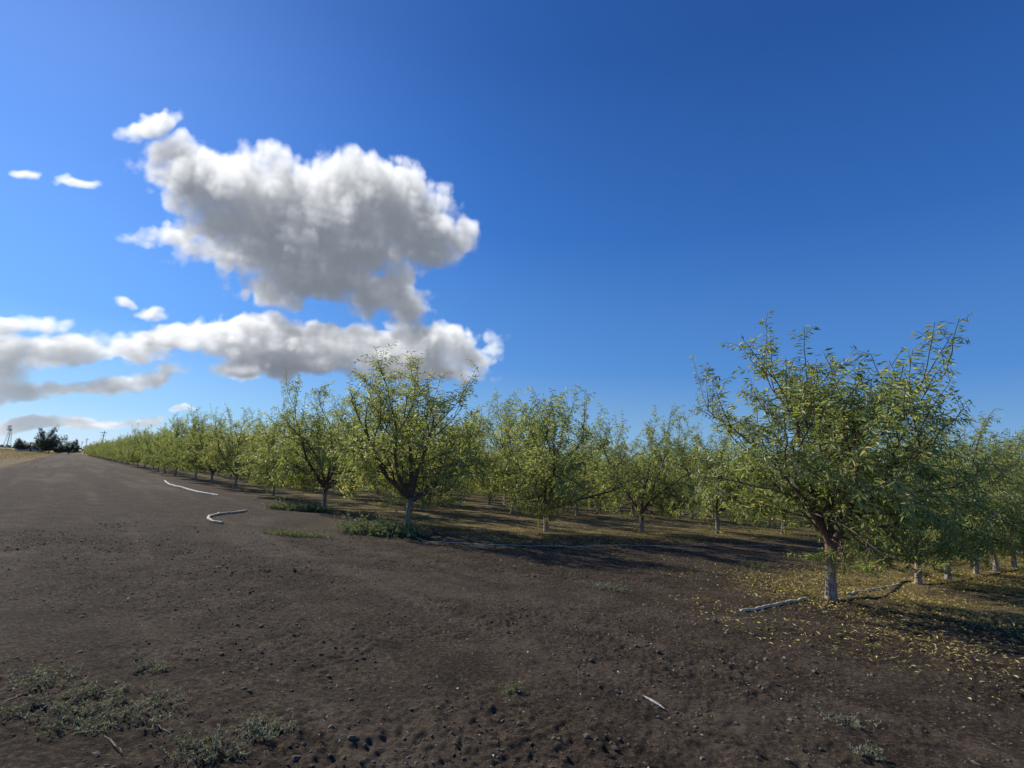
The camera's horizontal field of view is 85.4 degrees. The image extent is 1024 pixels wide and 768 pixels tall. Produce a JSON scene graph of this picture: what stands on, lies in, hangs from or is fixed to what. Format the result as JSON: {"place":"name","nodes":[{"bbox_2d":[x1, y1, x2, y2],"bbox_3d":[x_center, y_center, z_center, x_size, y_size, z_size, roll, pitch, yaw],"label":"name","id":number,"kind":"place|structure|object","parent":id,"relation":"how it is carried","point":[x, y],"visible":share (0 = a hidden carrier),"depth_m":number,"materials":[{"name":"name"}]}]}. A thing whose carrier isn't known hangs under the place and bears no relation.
{"place":"outdoors","nodes":[
{"label":"outdoors","id":0,"kind":"place"},
{"bbox_2d":[0,112,498,435],"bbox_3d":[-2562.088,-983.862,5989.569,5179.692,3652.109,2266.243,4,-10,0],"label":"cloud","id":1,"kind":"structure","parent":0,"point":[290,233],"depth_m":6308.14,"materials":[{"name":"white"}]},
{"bbox_2d":[0,447,1023,767],"bbox_3d":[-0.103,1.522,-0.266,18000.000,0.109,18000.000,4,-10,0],"label":"ground","id":2,"kind":"structure","parent":0,"point":[140,495],"depth_m":5.45,"materials":[{"name":"brown soil"}]},
{"bbox_2d":[1,425,12,449],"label":"farm windpump","id":3,"kind":"object","parent":2,"relation":"on","point":[10,430],"visible":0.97,"depth_m":243.93,"materials":[{"name":"metal"}]},
{"bbox_2d":[1,693,24,703],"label":"fallen twig","id":4,"kind":"object","parent":2,"relation":"on","point":[12,698],"visible":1,"depth_m":3.43,"materials":[{"name":"grey wood"}]},
{"bbox_2d":[13,438,31,450],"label":"shade tree","id":5,"kind":"object","parent":2,"relation":"on","point":[20,445],"visible":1,"depth_m":246.32,"materials":[{"name":"green plant"}]},
{"bbox_2d":[0,448,57,467],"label":"dry grass","id":6,"kind":"structure","parent":2,"relation":"on","point":[31,453],"depth_m":123.92,"materials":[{"name":"beige plant"}]},
{"bbox_2d":[15,442,44,451],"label":"farm shed","id":7,"kind":"structure","parent":2,"relation":"on","point":[29,449],"depth_m":252.88,"materials":[{"name":"paint"}]},
{"bbox_2d":[32,437,47,452],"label":"shade tree","id":8,"kind":"object","parent":2,"relation":"on","point":[36,448],"visible":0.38,"depth_m":231.23,"materials":[{"name":"plant"}]},
{"bbox_2d":[0,444,83,452],"bbox_3d":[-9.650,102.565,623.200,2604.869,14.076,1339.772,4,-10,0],"label":"distant treeline","id":9,"kind":"object","parent":2,"relation":"on","point":[1,445],"visible":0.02,"depth_m":728.97,"materials":[{"name":"green plant"}]},
{"bbox_2d":[6,660,87,689],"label":"weeds","id":10,"kind":"object","parent":2,"relation":"on","point":[47,678],"visible":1,"depth_m":3.73,"materials":[{"name":"green plant"}]},
{"bbox_2d":[33,427,67,452],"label":"shade tree","id":11,"kind":"object","parent":2,"relation":"on","point":[50,443],"visible":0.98,"depth_m":228.18,"materials":[{"name":"green plant"}]},
{"bbox_2d":[58,438,79,454],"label":"shade tree","id":12,"kind":"object","parent":2,"relation":"on","point":[71,447],"visible":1,"depth_m":224.87,"materials":[{"name":"green plant"}]},
{"bbox_2d":[0,675,194,737],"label":"weeds","id":13,"kind":"object","parent":2,"relation":"on","point":[58,705],"visible":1,"depth_m":3.31,"materials":[{"name":"green plant"}]},
{"bbox_2d":[104,735,121,751],"bbox_3d":[-2.164,1.940,3.005,0.272,0.016,0.014,-3,-12,35],"label":"fallen twig","id":14,"kind":"object","parent":2,"relation":"on","point":[113,743],"visible":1,"depth_m":3.00,"materials":[{"name":"grey wood"}]},
{"bbox_2d":[128,655,174,674],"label":"weeds","id":15,"kind":"object","parent":2,"relation":"on","point":[162,667],"visible":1,"depth_m":4.05,"materials":[{"name":"green plant"}]},
{"bbox_2d":[152,723,170,733],"bbox_3d":[-2.007,1.973,3.182,0.223,0.012,0.017,-2,-11,30],"label":"fallen twig","id":16,"kind":"object","parent":2,"relation":"on","point":[160,727],"visible":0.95,"depth_m":3.18,"materials":[{"name":"grey wood"}]},
{"bbox_2d":[164,480,218,495],"bbox_3d":[-18.233,5.645,30.554,0.589,0.133,15.429,12,-13,-38],"label":"irrigation hose","id":17,"kind":"object","parent":2,"relation":"on","point":[191,489],"visible":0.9,"depth_m":27.19,"materials":[{"name":"white plastic"}]},
{"bbox_2d":[154,723,252,763],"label":"weeds","id":18,"kind":"object","parent":2,"relation":"on","point":[214,741],"visible":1,"depth_m":2.97,"materials":[{"name":"green plant"}]},
{"bbox_2d":[176,408,260,482],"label":"almond tree","id":19,"kind":"object","parent":2,"relation":"on","point":[192,453],"visible":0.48,"depth_m":38.99,"materials":[{"name":"green plant"}]},
{"bbox_2d":[207,510,247,523],"bbox_3d":[-8.249,3.774,15.913,0.671,0.140,4.504,7,-10,-17],"label":"irrigation hose","id":20,"kind":"object","parent":2,"relation":"on","point":[216,514],"visible":0.98,"depth_m":16.06,"materials":[{"name":"white plastic"}]},
{"bbox_2d":[197,403,273,487],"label":"almond tree","id":21,"kind":"object","parent":2,"relation":"on","point":[230,451],"visible":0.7,"depth_m":33.63,"materials":[{"name":"green plant"}]},
{"bbox_2d":[228,707,298,740],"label":"weeds","id":22,"kind":"object","parent":2,"relation":"on","point":[274,728],"visible":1,"depth_m":3.25,"materials":[{"name":"green plant"}]},
{"bbox_2d":[246,408,313,485],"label":"almond tree","id":23,"kind":"object","parent":2,"relation":"on","point":[267,435],"visible":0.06,"depth_m":41.76,"materials":[{"name":"green plant"}]},
{"bbox_2d":[234,412,338,495],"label":"almond tree","id":24,"kind":"object","parent":2,"relation":"on","point":[270,440],"visible":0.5,"depth_m":27.34,"materials":[{"name":"green plant"}]},
{"bbox_2d":[263,524,335,538],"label":"weeds","id":25,"kind":"object","parent":2,"relation":"on","point":[304,534],"visible":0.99,"depth_m":12.56,"materials":[{"name":"green plant"}]},
{"bbox_2d":[262,497,339,512],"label":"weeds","id":26,"kind":"object","parent":2,"relation":"on","point":[290,506],"visible":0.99,"depth_m":19.72,"materials":[{"name":"green plant"}]},
{"bbox_2d":[281,413,350,491],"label":"almond tree","id":27,"kind":"object","parent":2,"relation":"on","point":[324,471],"visible":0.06,"depth_m":36.22,"materials":[{"name":"green plant"}]},
{"bbox_2d":[264,369,386,506],"bbox_3d":[-7.359,2.320,22.662,4.966,5.498,4.891,8,-11,-24],"label":"almond tree","id":28,"kind":"object","parent":2,"relation":"on","point":[308,447],"visible":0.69,"depth_m":21.80,"materials":[{"name":"green plant"}]},
{"bbox_2d":[313,398,392,498],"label":"almond tree","id":29,"kind":"object","parent":2,"relation":"on","point":[333,444],"visible":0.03,"depth_m":30.55,"materials":[{"name":"green plant"}]},
{"bbox_2d":[204,482,555,499],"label":"irrigation hose","id":30,"kind":"object","parent":2,"relation":"on","point":[352,489],"visible":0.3,"depth_m":43.74,"materials":[{"name":"black plastic"}]},
{"bbox_2d":[346,419,415,493],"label":"almond tree","id":31,"kind":"object","parent":2,"relation":"on","point":[377,490],"visible":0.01,"depth_m":38.27,"materials":[{"name":"green plant"}]},
{"bbox_2d":[333,511,435,537],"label":"sucker shoots","id":32,"kind":"object","parent":2,"relation":"on","point":[386,529],"visible":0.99,"depth_m":13.87,"materials":[{"name":"green plant"}]},
{"bbox_2d":[236,488,594,504],"bbox_3d":[-3.393,8.642,41.840,32.679,0.083,0.066,10,-12,-32],"label":"irrigation hose","id":33,"kind":"object","parent":2,"relation":"on","point":[358,493],"visible":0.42,"depth_m":36.39,"materials":[{"name":"black plastic"}]},
{"bbox_2d":[317,342,517,525],"bbox_3d":[-2.896,1.629,17.409,5.871,5.632,5.464,0,-11,21],"label":"almond tree","id":34,"kind":"object","parent":2,"relation":"on","point":[405,486],"visible":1,"depth_m":16.60,"materials":[{"name":"green plant"}]},
{"bbox_2d":[365,393,483,510],"bbox_3d":[-4.014,3.022,24.696,5.275,5.261,4.918,7,-10,-19],"label":"almond tree","id":35,"kind":"object","parent":2,"relation":"on","point":[422,508],"visible":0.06,"depth_m":24.45,"materials":[{"name":"green plant"}]},
{"bbox_2d":[400,400,478,500],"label":"almond tree","id":36,"kind":"object","parent":2,"relation":"on","point":[445,445],"visible":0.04,"depth_m":32.26,"materials":[{"name":"green plant"}]},
{"bbox_2d":[260,495,684,512],"bbox_3d":[1.210,7.948,36.073,32.706,0.085,0.064,10,-12,-32],"label":"irrigation hose","id":37,"kind":"object","parent":2,"relation":"on","point":[391,500],"visible":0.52,"depth_m":30.26,"materials":[{"name":"black plastic"}]},
{"bbox_2d":[465,443,510,495],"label":"almond tree","id":38,"kind":"object","parent":2,"relation":"on","point":[490,457],"visible":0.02,"depth_m":51.72,"materials":[{"name":"green plant"}]},
{"bbox_2d":[455,424,531,503],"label":"almond tree","id":39,"kind":"object","parent":2,"relation":"on","point":[489,499],"visible":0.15,"depth_m":34.55,"materials":[{"name":"green plant"}]},
{"bbox_2d":[465,443,522,496],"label":"almond tree","id":40,"kind":"object","parent":2,"relation":"on","point":[491,495],"visible":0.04,"depth_m":43.34,"materials":[{"name":"green plant"}]},
{"bbox_2d":[463,388,558,513],"bbox_3d":[0.070,3.336,27.673,5.214,6.235,5.592,7,-10,-16],"label":"almond tree","id":41,"kind":"object","parent":2,"relation":"on","point":[496,440],"visible":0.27,"depth_m":27.00,"materials":[{"name":"green plant"}]},
{"bbox_2d":[0,521,1023,767],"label":"soil clods","id":42,"kind":"object","parent":2,"relation":"on","point":[352,737],"visible":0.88,"depth_m":5.30,"materials":[{"name":"brown soil"}]},
{"bbox_2d":[501,680,527,694],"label":"weeds","id":43,"kind":"object","parent":2,"relation":"on","point":[514,686],"visible":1,"depth_m":4.18,"materials":[{"name":"green plant"}]},
{"bbox_2d":[83,406,959,520],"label":"distant almond orchard","id":44,"kind":"object","parent":2,"relation":"on","point":[163,447],"visible":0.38,"depth_m":56.02,"materials":[{"name":"green plant"}]},
{"bbox_2d":[324,507,746,520],"bbox_3d":[5.827,7.252,30.314,32.678,0.078,0.061,10,-12,-32],"label":"irrigation hose","id":45,"kind":"object","parent":2,"relation":"on","point":[494,513],"visible":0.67,"depth_m":25.11,"materials":[{"name":"black plastic"}]},
{"bbox_2d":[521,439,590,505],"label":"almond tree","id":46,"kind":"object","parent":2,"relation":"on","point":[564,451],"visible":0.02,"depth_m":37.40,"materials":[{"name":"green plant"}]},
{"bbox_2d":[483,381,652,531],"bbox_3d":[1.541,2.375,18.617,5.216,5.184,4.863,-4,-12,37],"label":"almond tree","id":47,"kind":"object","parent":2,"relation":"on","point":[553,489],"visible":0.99,"depth_m":18.03,"materials":[{"name":"green plant"}]},
{"bbox_2d":[547,438,598,496],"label":"almond tree","id":48,"kind":"object","parent":2,"relation":"on","point":[572,457],"visible":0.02,"depth_m":47.48,"materials":[{"name":"green plant"}]},
{"bbox_2d":[547,433,622,514],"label":"almond tree","id":49,"kind":"object","parent":2,"relation":"on","point":[587,466],"visible":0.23,"depth_m":29.13,"materials":[{"name":"green plant"}]},
{"bbox_2d":[416,537,769,546],"bbox_3d":[3.334,4.542,15.699,12.282,0.067,1.509,8,-11,-21],"label":"irrigation hose","id":50,"kind":"object","parent":2,"relation":"on","point":[603,545],"visible":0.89,"depth_m":14.81,"materials":[{"name":"black plastic"}]},
{"bbox_2d":[573,441,628,507],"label":"almond tree","id":51,"kind":"object","parent":2,"relation":"on","point":[594,483],"visible":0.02,"depth_m":40.04,"materials":[{"name":"green plant"}]},
{"bbox_2d":[581,579,632,592],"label":"weeds","id":52,"kind":"object","parent":2,"relation":"on","point":[604,585],"visible":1,"depth_m":8.62,"materials":[{"name":"green plant"}]},
{"bbox_2d":[591,431,674,515],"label":"almond tree","id":53,"kind":"object","parent":2,"relation":"on","point":[632,506],"visible":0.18,"depth_m":31.67,"materials":[{"name":"green plant"}]},
{"bbox_2d":[622,444,668,510],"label":"almond tree","id":54,"kind":"object","parent":2,"relation":"on","point":[652,469],"visible":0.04,"depth_m":42.39,"materials":[{"name":"green plant"}]},
{"bbox_2d":[586,400,708,532],"bbox_3d":[5.002,3.048,21.015,4.632,5.126,4.948,3,-10,7],"label":"almond tree","id":55,"kind":"object","parent":2,"relation":"on","point":[652,477],"visible":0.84,"depth_m":20.46,"materials":[{"name":"green plant"}]},
{"bbox_2d":[280,500,1023,707],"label":"fallen yellow leaves","id":56,"kind":"object","parent":2,"relation":"on","point":[998,578],"visible":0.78,"depth_m":10.37,"materials":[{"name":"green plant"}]},
{"bbox_2d":[644,696,664,708],"bbox_3d":[1.047,2.343,4.091,0.025,0.023,0.246,8,-11,-22],"label":"wood splinter","id":57,"kind":"object","parent":2,"relation":"on","point":[654,702],"visible":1,"depth_m":4.07,"materials":[{"name":"beige wood"}]},
{"bbox_2d":[655,432,722,518],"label":"almond tree","id":58,"kind":"object","parent":2,"relation":"on","point":[687,454],"visible":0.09,"depth_m":33.41,"materials":[{"name":"green plant"}]},
{"bbox_2d":[657,412,779,532],"bbox_3d":[8.704,3.579,23.182,5.189,5.319,5.192,-3,-12,36],"label":"almond tree","id":59,"kind":"object","parent":2,"relation":"on","point":[708,465],"visible":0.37,"depth_m":22.89,"materials":[{"name":"green plant"}]},
{"bbox_2d":[704,452,751,519],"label":"almond tree","id":60,"kind":"object","parent":2,"relation":"on","point":[724,476],"visible":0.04,"depth_m":36.26,"materials":[{"name":"green plant"}]},
{"bbox_2d":[738,560,777,568],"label":"weeds","id":61,"kind":"object","parent":2,"relation":"on","point":[764,566],"visible":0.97,"depth_m":12.65,"materials":[{"name":"green plant"}]},
{"bbox_2d":[739,597,808,612],"bbox_3d":[3.925,3.252,8.188,2.225,0.073,0.084,12,-13,-39],"label":"irrigation hose","id":62,"kind":"object","parent":2,"relation":"on","point":[768,605],"visible":0.87,"depth_m":8.03,"materials":[{"name":"grey plastic"}]},
{"bbox_2d":[728,425,831,533],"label":"almond tree","id":63,"kind":"object","parent":2,"relation":"on","point":[782,531],"visible":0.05,"depth_m":25.57,"materials":[{"name":"green plant"}]},
{"bbox_2d":[678,310,1012,600],"bbox_3d":[5.280,1.053,9.239,4.803,5.067,4.756,8,-11,-23],"label":"almond tree","id":64,"kind":"object","parent":2,"relation":"on","point":[845,488],"visible":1,"depth_m":8.34,"materials":[{"name":"green plant"}]},
{"bbox_2d":[813,705,880,729],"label":"weeds","id":65,"kind":"object","parent":2,"relation":"on","point":[843,719],"visible":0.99,"depth_m":3.97,"materials":[{"name":"green plant"}]},
{"bbox_2d":[847,738,885,762],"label":"weeds","id":66,"kind":"object","parent":2,"relation":"on","point":[875,754],"visible":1,"depth_m":3.45,"materials":[{"name":"green plant"}]},
{"bbox_2d":[846,583,900,594],"bbox_3d":[6.813,3.848,10.428,2.971,0.097,0.097,12,-13,-39],"label":"irrigation hose","id":67,"kind":"object","parent":2,"relation":"on","point":[857,591],"visible":0.83,"depth_m":10.34,"materials":[{"name":"grey plastic"}]},
{"bbox_2d":[826,410,1023,584],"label":"almond tree","id":68,"kind":"object","parent":2,"relation":"on","point":[994,532],"visible":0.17,"depth_m":11.00,"materials":[{"name":"green plant"}]},
{"bbox_2d":[831,569,1023,603],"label":"irrigation hose","id":69,"kind":"object","parent":2,"relation":"on","point":[879,597],"visible":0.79,"depth_m":11.00,"materials":[{"name":"black plastic"}]},
{"bbox_2d":[860,408,1023,579],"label":"almond tree","id":70,"kind":"object","parent":2,"relation":"on","point":[996,476],"visible":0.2,"depth_m":12.16,"materials":[{"name":"green plant"}]},
{"bbox_2d":[879,417,1023,574],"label":"almond tree","id":71,"kind":"object","parent":2,"relation":"on","point":[976,571],"visible":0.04,"depth_m":14.60,"materials":[{"name":"green plant"}]},
{"bbox_2d":[925,430,1023,570],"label":"almond tree","id":72,"kind":"object","parent":2,"relation":"on","point":[995,567],"visible":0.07,"depth_m":15.29,"materials":[{"name":"green plant"}]},
{"bbox_2d":[946,418,1023,566],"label":"almond tree","id":73,"kind":"object","parent":2,"relation":"on","point":[1013,561],"visible":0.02,"depth_m":16.79,"materials":[{"name":"green plant"}]},
{"bbox_2d":[949,426,1023,484],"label":"almond tree","id":74,"kind":"object","parent":2,"relation":"on","point":[1006,447],"visible":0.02,"depth_m":19.27,"materials":[{"name":"green plant"}]},
{"bbox_2d":[0,497,1023,767],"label":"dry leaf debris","id":75,"kind":"object","parent":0,"point":[496,607],"visible":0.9,"depth_m":6.26,"materials":[{"name":"brown plant"}]},
{"bbox_2d":[0,0,1023,467],"label":"sky","id":76,"kind":"structure","parent":0,"point":[642,183],"materials":[{"name":"blue"}]}
]}

